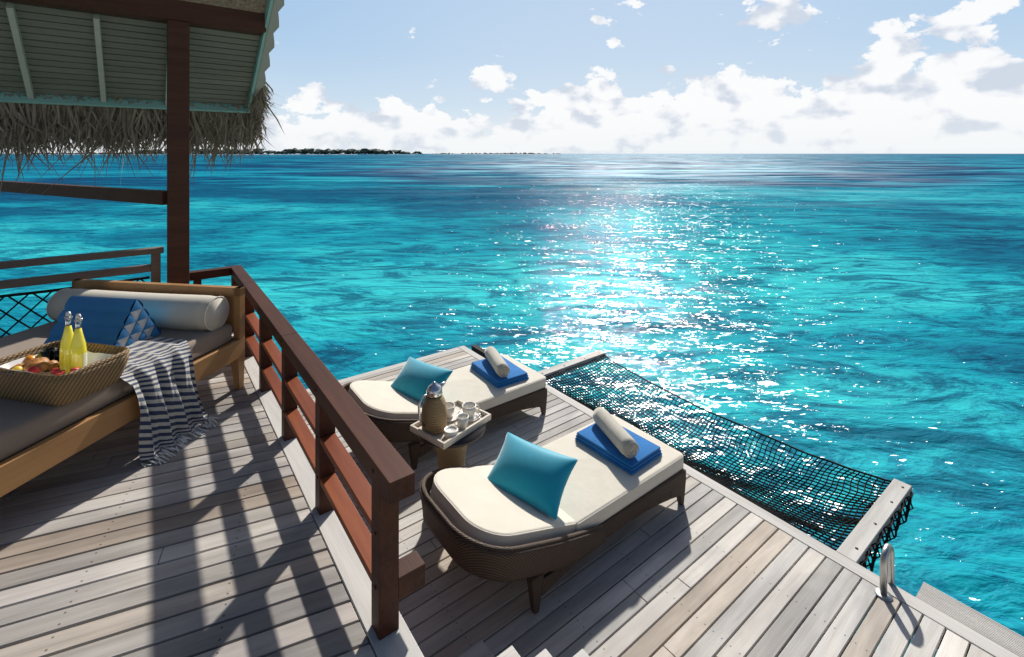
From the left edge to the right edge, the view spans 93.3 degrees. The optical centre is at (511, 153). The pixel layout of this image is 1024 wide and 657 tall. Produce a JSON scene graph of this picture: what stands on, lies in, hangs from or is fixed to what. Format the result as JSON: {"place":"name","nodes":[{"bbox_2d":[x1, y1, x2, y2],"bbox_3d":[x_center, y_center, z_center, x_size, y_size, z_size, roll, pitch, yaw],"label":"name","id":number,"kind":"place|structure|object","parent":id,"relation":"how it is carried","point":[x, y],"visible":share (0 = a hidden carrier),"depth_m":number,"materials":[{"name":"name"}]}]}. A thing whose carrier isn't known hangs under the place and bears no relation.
{"place":"outdoors","nodes":[
{"label":"outdoors","id":0,"kind":"place"},
{"bbox_2d":[51,367,78,374],"bbox_3d":[-2.629,1.272,2.837,0.145,0.015,0.086,0,0,13],"label":"fruit","id":1,"kind":"object","parent":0,"point":[58,371],"visible":0.93,"depth_m":2.82,"materials":[{"name":"red food"}]},
{"bbox_2d":[0,276,149,337],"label":"lattice railing","id":2,"kind":"object","parent":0,"point":[35,293],"visible":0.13,"depth_m":4.36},
{"bbox_2d":[0,92,249,112],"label":"eave fascia","id":3,"kind":"object","parent":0,"point":[110,102],"visible":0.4,"depth_m":5.44,"materials":[{"name":"wood"}]},
{"bbox_2d":[250,0,283,116],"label":"roof edge","id":4,"kind":"object","parent":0,"point":[278,5],"visible":0.85,"depth_m":5.58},
{"bbox_2d":[306,347,460,392],"bbox_3d":[-1.964,2.969,6.460,2.925,0.031,0.110,0,0,-37],"label":"deck edge","id":5,"kind":"object","parent":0,"point":[341,381],"visible":0.46,"depth_m":6.65,"materials":[{"name":"grey wood"}]},
{"bbox_2d":[298,350,477,440],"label":"sun deck planks","id":6,"kind":"object","parent":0,"point":[456,360],"visible":0.12,"depth_m":6.74,"materials":[{"name":"grey wood"}]},
{"bbox_2d":[458,346,484,359],"bbox_3d":[-0.374,2.969,6.876,0.105,0.031,1.360,0,0,-37],"label":"deck edge","id":7,"kind":"object","parent":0,"point":[471,353],"visible":0.4,"depth_m":7.15,"materials":[{"name":"grey wood"}]},
{"bbox_2d":[0,154,1023,656],"bbox_3d":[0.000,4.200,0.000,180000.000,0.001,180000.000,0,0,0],"label":"sea","id":8,"kind":"structure","parent":0,"point":[862,312],"depth_m":16.14,"materials":[{"name":"liquid"}]},
{"bbox_2d":[37,152,112,153],"bbox_3d":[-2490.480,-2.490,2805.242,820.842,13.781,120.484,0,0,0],"label":"island trees","id":9,"kind":"object","parent":8,"relation":"on","point":[76,153],"visible":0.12,"depth_m":2812.34,"materials":[{"name":"green plant"}]},
{"bbox_2d":[119,148,421,154],"bbox_3d":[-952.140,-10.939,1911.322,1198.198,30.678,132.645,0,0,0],"label":"island trees","id":10,"kind":"object","parent":8,"relation":"on","point":[311,151],"visible":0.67,"depth_m":1902.79,"materials":[{"name":"green plant"}]},
{"bbox_2d":[436,152,558,153],"bbox_3d":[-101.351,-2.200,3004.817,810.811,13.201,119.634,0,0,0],"label":"island trees","id":11,"kind":"object","parent":8,"relation":"on","point":[497,153],"visible":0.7,"depth_m":3021.57,"materials":[{"name":"green plant"}]},
{"bbox_2d":[3,0,1023,153],"label":"sky","id":12,"kind":"structure","parent":0,"point":[424,76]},
{"bbox_2d":[335,392,992,656],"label":"sun deck planks","id":13,"kind":"object","parent":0,"point":[703,570],"visible":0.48,"depth_m":3.22,"materials":[{"name":"grey wood"}]},
{"bbox_2d":[435,445,467,468],"bbox_3d":[-0.509,2.596,4.069,0.385,0.510,0.385,0,0,-37],"label":"side table base","id":14,"kind":"object","parent":13,"relation":"on","point":[452,457],"visible":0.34,"depth_m":3.96,"materials":[{"name":"brown wood"}]},
{"bbox_2d":[417,423,485,448],"bbox_3d":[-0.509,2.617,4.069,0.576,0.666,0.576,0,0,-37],"label":"side table top","id":15,"kind":"object","parent":14,"relation":"on","point":[474,435],"visible":0.17,"depth_m":3.87,"materials":[{"name":"brown wood"}]},
{"bbox_2d":[410,399,490,449],"bbox_3d":[-0.509,2.260,4.069,0.409,0.047,0.554,0,0,39],"label":"tray","id":16,"kind":"object","parent":15,"relation":"on","point":[441,441],"visible":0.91,"depth_m":3.94,"materials":[{"name":"brown wood"}]},
{"bbox_2d":[418,381,445,426],"bbox_3d":[-0.647,2.037,3.961,0.134,0.322,0.276,0,0,18],"label":"chrome jug lid","id":17,"kind":"object","parent":16,"relation":"on","point":[434,390],"visible":1,"depth_m":3.93,"materials":[{"name":"silver metal"}]},
{"bbox_2d":[421,395,446,434],"bbox_3d":[-0.639,2.127,3.983,0.212,0.281,0.212,0,0,39],"label":"jug","id":18,"kind":"object","parent":16,"relation":"on","point":[434,415],"visible":0.77,"depth_m":3.90,"materials":[{"name":"beige wicker"}]},
{"bbox_2d":[444,401,480,438],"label":"cups","id":19,"kind":"object","parent":16,"relation":"on","point":[466,415],"visible":0.88,"depth_m":4.11,"materials":[{"name":"white ceramic"}]},
{"bbox_2d":[408,387,546,469],"bbox_3d":[-0.526,2.805,5.322,1.679,0.290,0.860,0,0,-37],"label":"lounger frame","id":20,"kind":"object","parent":13,"relation":"on","point":[536,398],"visible":0.3,"depth_m":5.17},
{"bbox_2d":[342,381,418,421],"bbox_3d":[-1.114,2.493,4.879,1.099,0.363,0.950,0,0,-37],"label":"lounge chair rim","id":21,"kind":"object","parent":20,"relation":"attached to","point":[385,419],"visible":0.25,"depth_m":4.35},
{"bbox_2d":[344,385,420,441],"bbox_3d":[-1.121,2.539,4.873,1.110,0.424,0.978,0,0,-37],"label":"lounge chair base","id":22,"kind":"object","parent":20,"relation":"attached to","point":[395,431],"visible":0.16,"depth_m":4.35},
{"bbox_2d":[348,354,545,418],"bbox_3d":[-0.670,2.478,5.213,2.071,0.360,0.820,0,0,-37],"label":"lounger cushion","id":23,"kind":"object","parent":20,"relation":"on","point":[468,383],"visible":0.38,"depth_m":5.07,"materials":[{"name":"white fabric"}]},
{"bbox_2d":[390,357,452,402],"bbox_3d":[-0.958,2.360,5.030,0.629,0.271,0.329,0,0,33],"label":"lounger pillow","id":24,"kind":"object","parent":23,"relation":"on","point":[415,379],"visible":0.76,"depth_m":4.97,"materials":[{"name":"teal fabric"}]},
{"bbox_2d":[350,355,545,413],"bbox_3d":[-0.671,2.474,5.212,2.079,0.349,0.827,0,0,-37],"label":"cushion piping","id":25,"kind":"object","parent":23,"relation":"attached to","point":[476,404],"visible":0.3,"depth_m":5.05,"materials":[{"name":"beige fabric"}]},
{"bbox_2d":[471,356,528,387],"bbox_3d":[-0.151,2.510,5.604,0.420,0.069,0.620,0,0,-33],"label":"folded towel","id":26,"kind":"object","parent":23,"relation":"on","point":[483,368],"visible":0.78,"depth_m":5.46,"materials":[{"name":"blue fabric"}]},
{"bbox_2d":[485,346,509,377],"bbox_3d":[-0.179,2.406,5.608,0.150,0.150,0.560,0,0,-18],"label":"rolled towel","id":27,"kind":"object","parent":26,"relation":"on","point":[495,359],"visible":0.97,"depth_m":5.49,"materials":[{"name":"white fabric"}]},
{"bbox_2d":[499,365,509,376],"bbox_3d":[-0.173,2.401,5.610,0.133,0.122,0.572,0,0,-18],"label":"rolled towel end","id":28,"kind":"object","parent":27,"relation":"attached to","point":[505,370],"visible":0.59,"depth_m":5.34,"materials":[{"name":"beige fabric"}]},
{"bbox_2d":[527,468,685,613],"bbox_3d":[0.539,2.805,3.908,1.679,0.290,0.860,0,0,-37],"label":"lounge chair frame","id":29,"kind":"object","parent":13,"relation":"on","point":[672,486],"visible":0.3,"depth_m":3.63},
{"bbox_2d":[419,475,605,581],"bbox_3d":[-0.055,2.539,3.460,1.110,0.424,0.978,0,0,-37],"label":"lounge chair frame","id":30,"kind":"object","parent":29,"relation":"attached to","point":[494,565],"visible":0.72,"depth_m":3.02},
{"bbox_2d":[421,465,603,551],"bbox_3d":[-0.048,2.493,3.465,1.099,0.363,0.950,0,0,-37],"label":"lounge chair rim","id":31,"kind":"object","parent":30,"relation":"attached to","point":[452,527],"visible":0.79,"depth_m":3.08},
{"bbox_2d":[431,415,682,546],"bbox_3d":[0.395,2.478,3.799,2.071,0.360,0.820,0,0,-37],"label":"lounger cushion","id":32,"kind":"object","parent":29,"relation":"on","point":[476,497],"visible":0.52,"depth_m":3.48,"materials":[{"name":"white fabric"}]},
{"bbox_2d":[487,432,577,519],"bbox_3d":[0.132,2.360,3.584,0.629,0.271,0.329,0,0,34],"label":"lounger pillow","id":33,"kind":"object","parent":32,"relation":"on","point":[533,475],"visible":0.95,"depth_m":3.51,"materials":[{"name":"teal fabric"}]},
{"bbox_2d":[430,415,683,536],"bbox_3d":[0.394,2.474,3.799,2.079,0.349,0.827,0,0,-37],"label":"cushion piping","id":34,"kind":"object","parent":32,"relation":"attached to","point":[519,534],"visible":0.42,"depth_m":3.41,"materials":[{"name":"beige fabric"}]},
{"bbox_2d":[575,423,661,474],"bbox_3d":[0.914,2.510,4.191,0.442,0.069,0.634,0,0,-37],"label":"folded towel","id":35,"kind":"object","parent":32,"relation":"on","point":[594,438],"visible":0.8,"depth_m":4.07,"materials":[{"name":"blue fabric"}]},
{"bbox_2d":[592,407,638,458],"bbox_3d":[0.886,2.406,4.194,0.150,0.150,0.560,0,0,-17],"label":"rolled towel","id":36,"kind":"object","parent":35,"relation":"on","point":[617,434],"visible":0.98,"depth_m":4.11,"materials":[{"name":"white fabric"}]},
{"bbox_2d":[625,442,638,456],"bbox_3d":[0.892,2.401,4.196,0.133,0.122,0.572,0,0,-17],"label":"rolled towel end","id":37,"kind":"object","parent":36,"relation":"attached to","point":[631,448],"visible":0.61,"depth_m":3.92,"materials":[{"name":"grey fabric"}]},
{"bbox_2d":[538,350,911,564],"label":"net support beams","id":38,"kind":"structure","parent":13,"relation":"attached to","point":[863,536],"depth_m":3.98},
{"bbox_2d":[546,384,1017,656],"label":"deck edge","id":39,"kind":"object","parent":13,"relation":"attached to","point":[976,639],"visible":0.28,"depth_m":3.49,"materials":[{"name":"grey wood"}]},
{"bbox_2d":[874,543,894,629],"bbox_3d":[2.532,3.252,3.271,0.221,1.196,0.100,0,0,-37],"label":"ladder handrail","id":40,"kind":"object","parent":13,"relation":"on","point":[887,564],"visible":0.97,"depth_m":3.24,"materials":[{"name":"silver metal"}]},
{"bbox_2d":[471,344,969,656],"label":"sun deck joists","id":41,"kind":"object","parent":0,"point":[477,349],"visible":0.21,"depth_m":7.28,"materials":[{"name":"grey wood"}]},
{"bbox_2d":[546,355,913,571],"bbox_3d":[1.931,3.118,5.313,1.329,0.301,3.644,0,0,-37],"label":"hammock net","id":42,"kind":"object","parent":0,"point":[723,478],"visible":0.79,"depth_m":4.77,"materials":[{"name":"black fabric"}]},
{"bbox_2d":[605,355,891,481],"bbox_3d":[1.886,3.012,5.377,1.340,0.080,3.465,0,0,-37],"label":"net edge rope","id":43,"kind":"object","parent":42,"relation":"attached to","point":[861,472],"visible":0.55,"depth_m":5.23,"materials":[{"name":"black fabric"}]},
{"bbox_2d":[916,582,1023,656],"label":"deck step","id":44,"kind":"object","parent":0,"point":[1006,638],"visible":0.81,"depth_m":3.08,"materials":[{"name":"grey wood"}]},
{"label":"upper deck skirt","id":45,"kind":"object","parent":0,"visible":0},
{"bbox_2d":[458,640,589,656],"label":"deck stairs","id":46,"kind":"structure","parent":45,"relation":"on","point":[479,649],"depth_m":2.64,"materials":[{"name":"grey wood"}]},
{"bbox_3d":[-4.587,2.066,-3.110,12.765,0.168,11.840,0,0,-37],"label":"upper deck subfloor","id":47,"kind":"object","parent":45,"relation":"on","visible":0},
{"bbox_2d":[0,363,374,656],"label":"deck planks","id":48,"kind":"object","parent":47,"relation":"on","point":[211,543],"visible":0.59,"depth_m":2.35,"materials":[{"name":"grey wood"}]},
{"bbox_2d":[0,246,163,289],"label":"railing","id":49,"kind":"object","parent":48,"relation":"on","point":[154,267],"visible":0.71,"depth_m":4.57,"materials":[{"name":"brown wood"}]},
{"bbox_2d":[0,279,244,496],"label":"daybed frame","id":50,"kind":"object","parent":48,"relation":"on","point":[23,466],"visible":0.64,"depth_m":3.04,"materials":[{"name":"brown wood"}]},
{"bbox_2d":[44,296,160,346],"bbox_3d":[-3.014,1.226,3.574,0.584,0.330,0.407,0,0,9],"label":"throw pillow","id":51,"kind":"object","parent":50,"relation":"on","point":[106,320],"visible":0.88,"depth_m":3.50,"materials":[{"name":"blue fabric"}]},
{"bbox_2d":[0,321,231,460],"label":"daybed mattress","id":52,"kind":"object","parent":50,"relation":"on","point":[23,425],"visible":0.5,"depth_m":2.80,"materials":[{"name":"beige fabric"}]},
{"bbox_2d":[0,340,128,405],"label":"rattan basket","id":53,"kind":"object","parent":52,"relation":"on","point":[61,389],"visible":0.79,"depth_m":2.72,"materials":[{"name":"beige wicker"}]},
{"bbox_2d":[0,348,112,375],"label":"cloth napkin","id":54,"kind":"object","parent":53,"relation":"on","point":[93,357],"visible":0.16,"depth_m":2.97,"materials":[{"name":"white fabric"}]},
{"bbox_2d":[12,366,23,370],"bbox_3d":[-2.891,1.279,2.825,0.057,0.073,0.059,0,0,13],"label":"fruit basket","id":55,"kind":"object","parent":54,"relation":"on","point":[18,368],"visible":0.37,"depth_m":2.82,"materials":[{"name":"yellow food"}]},
{"bbox_2d":[24,355,36,362],"bbox_3d":[-2.930,1.273,2.939,0.073,0.093,0.074,0,0,13],"label":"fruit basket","id":56,"kind":"object","parent":54,"relation":"on","point":[29,357],"visible":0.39,"depth_m":2.93,"materials":[{"name":"orange food"}]},
{"bbox_2d":[27,366,40,372],"bbox_3d":[-2.775,1.273,2.803,0.065,0.083,0.067,0,0,13],"label":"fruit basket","id":57,"kind":"object","parent":54,"relation":"on","point":[34,369],"visible":0.53,"depth_m":2.79,"materials":[{"name":"red food"}]},
{"bbox_2d":[10,357,58,371],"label":"basket pastries","id":58,"kind":"object","parent":54,"relation":"on","point":[44,364],"visible":0.62,"depth_m":2.87},
{"bbox_2d":[40,348,58,367],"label":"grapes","id":59,"kind":"object","parent":54,"relation":"on","point":[49,353],"visible":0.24,"depth_m":2.99,"materials":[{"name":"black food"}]},
{"bbox_2d":[59,325,73,372],"bbox_3d":[-2.722,1.203,2.967,0.080,0.299,0.080,0,0,13],"label":"juice bottle","id":60,"kind":"object","parent":54,"relation":"on","point":[66,340],"visible":0.54,"depth_m":2.94,"materials":[{"name":"yellow glass"}]},
{"bbox_2d":[65,315,71,325],"bbox_3d":[-2.722,1.024,2.967,0.031,0.059,0.031,0,0,13],"label":"glass bottle neck","id":61,"kind":"object","parent":60,"relation":"attached to","point":[67,322],"visible":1,"depth_m":2.96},
{"bbox_2d":[69,328,86,371],"bbox_3d":[-2.622,1.203,2.924,0.080,0.299,0.080,0,0,13],"label":"juice bottle","id":62,"kind":"object","parent":54,"relation":"on","point":[78,348],"visible":0.73,"depth_m":2.90,"materials":[{"name":"yellow glass"}]},
{"bbox_2d":[75,317,81,328],"bbox_3d":[-2.622,1.024,2.924,0.031,0.059,0.031,0,0,13],"label":"glass bottle neck","id":63,"kind":"object","parent":62,"relation":"attached to","point":[77,325],"visible":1,"depth_m":2.91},
{"bbox_2d":[83,352,86,366],"bbox_3d":[-2.617,1.249,2.943,0.081,0.085,0.041,0,0,13],"label":"bottle label","id":64,"kind":"object","parent":62,"relation":"attached to","point":[84,359],"visible":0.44,"depth_m":2.92,"materials":[{"name":"white paper"}]},
{"bbox_2d":[48,289,228,330],"bbox_3d":[-3.066,1.276,3.967,1.458,0.275,0.270,0,0,9],"label":"bolster pillow","id":65,"kind":"object","parent":50,"relation":"on","point":[177,311],"visible":0.62,"depth_m":3.83,"materials":[{"name":"white fabric"}]},
{"bbox_2d":[46,288,228,330],"bbox_3d":[-3.066,1.272,3.967,1.457,0.265,0.265,0,0,9],"label":"bolster piping","id":66,"kind":"object","parent":65,"relation":"attached to","point":[204,312],"visible":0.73,"depth_m":3.94,"materials":[{"name":"white fabric"}]},
{"bbox_2d":[114,335,209,462],"bbox_3d":[-2.682,1.647,3.306,0.941,0.582,0.625,0,0,9],"label":"striped throw","id":67,"kind":"object","parent":50,"relation":"on","point":[158,374],"visible":0.77,"depth_m":3.26,"materials":[{"name":"fabric"}]},
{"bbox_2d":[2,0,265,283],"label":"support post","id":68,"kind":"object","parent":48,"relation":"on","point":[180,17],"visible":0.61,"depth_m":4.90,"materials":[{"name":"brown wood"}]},
{"bbox_2d":[0,180,166,204],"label":"wooden beam","id":69,"kind":"structure","parent":68,"relation":"attached to","point":[147,196],"depth_m":5.53,"materials":[{"name":"brown wood"}]},
{"bbox_2d":[6,2,166,104],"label":"roof rafters","id":70,"kind":"object","parent":68,"relation":"on","point":[16,33],"visible":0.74,"depth_m":4.78,"materials":[{"name":"grey wood"}]},
{"bbox_2d":[0,0,259,104],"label":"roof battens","id":71,"kind":"object","parent":68,"relation":"on","point":[59,44],"visible":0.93,"depth_m":5.12,"materials":[{"name":"wood"}]},
{"bbox_2d":[247,0,273,110],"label":"roof fascia","id":72,"kind":"structure","parent":71,"relation":"attached to","point":[269,6],"depth_m":5.64,"materials":[{"name":"grey wood"}]},
{"bbox_2d":[182,0,273,78],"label":"thatch roof","id":73,"kind":"object","parent":68,"relation":"on","point":[258,6],"depth_m":5.17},
{"bbox_2d":[0,82,287,196],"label":"thatch fringe","id":74,"kind":"object","parent":73,"relation":"attached to","point":[26,129],"visible":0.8,"depth_m":5.60,"materials":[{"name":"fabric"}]},
{"bbox_2d":[140,416,219,466],"bbox_3d":[-2.204,1.931,3.275,0.163,0.032,0.567,0,0,9],"label":"blanket fringe","id":75,"kind":"object","parent":48,"relation":"on","point":[185,438],"visible":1,"depth_m":3.25,"materials":[{"name":"grey fabric"}]},
{"bbox_2d":[190,266,230,284],"bbox_3d":[-3.248,1.597,5.199,0.386,0.705,0.105,0,0,-37],"label":"railing","id":76,"kind":"object","parent":48,"relation":"on","point":[197,276],"visible":0.47,"depth_m":5.15,"materials":[{"name":"brown wood"}]},
{"bbox_2d":[232,332,423,656],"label":"deck border","id":77,"kind":"object","parent":47,"relation":"on","point":[356,583],"depth_m":2.40,"materials":[{"name":"white wood"}]},
{"bbox_2d":[230,265,424,640],"bbox_3d":[-1.710,1.597,3.654,0.218,0.705,4.422,0,0,-37],"label":"railing frame","id":78,"kind":"object","parent":77,"relation":"on","point":[395,579],"visible":0.76,"depth_m":2.20,"materials":[{"name":"brown wood"}]},
{"bbox_2d":[245,312,370,579],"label":"railing slats","id":79,"kind":"object","parent":78,"relation":"attached to","point":[358,486],"visible":0.6,"depth_m":2.54,"materials":[{"name":"brown wood"}]}
]}

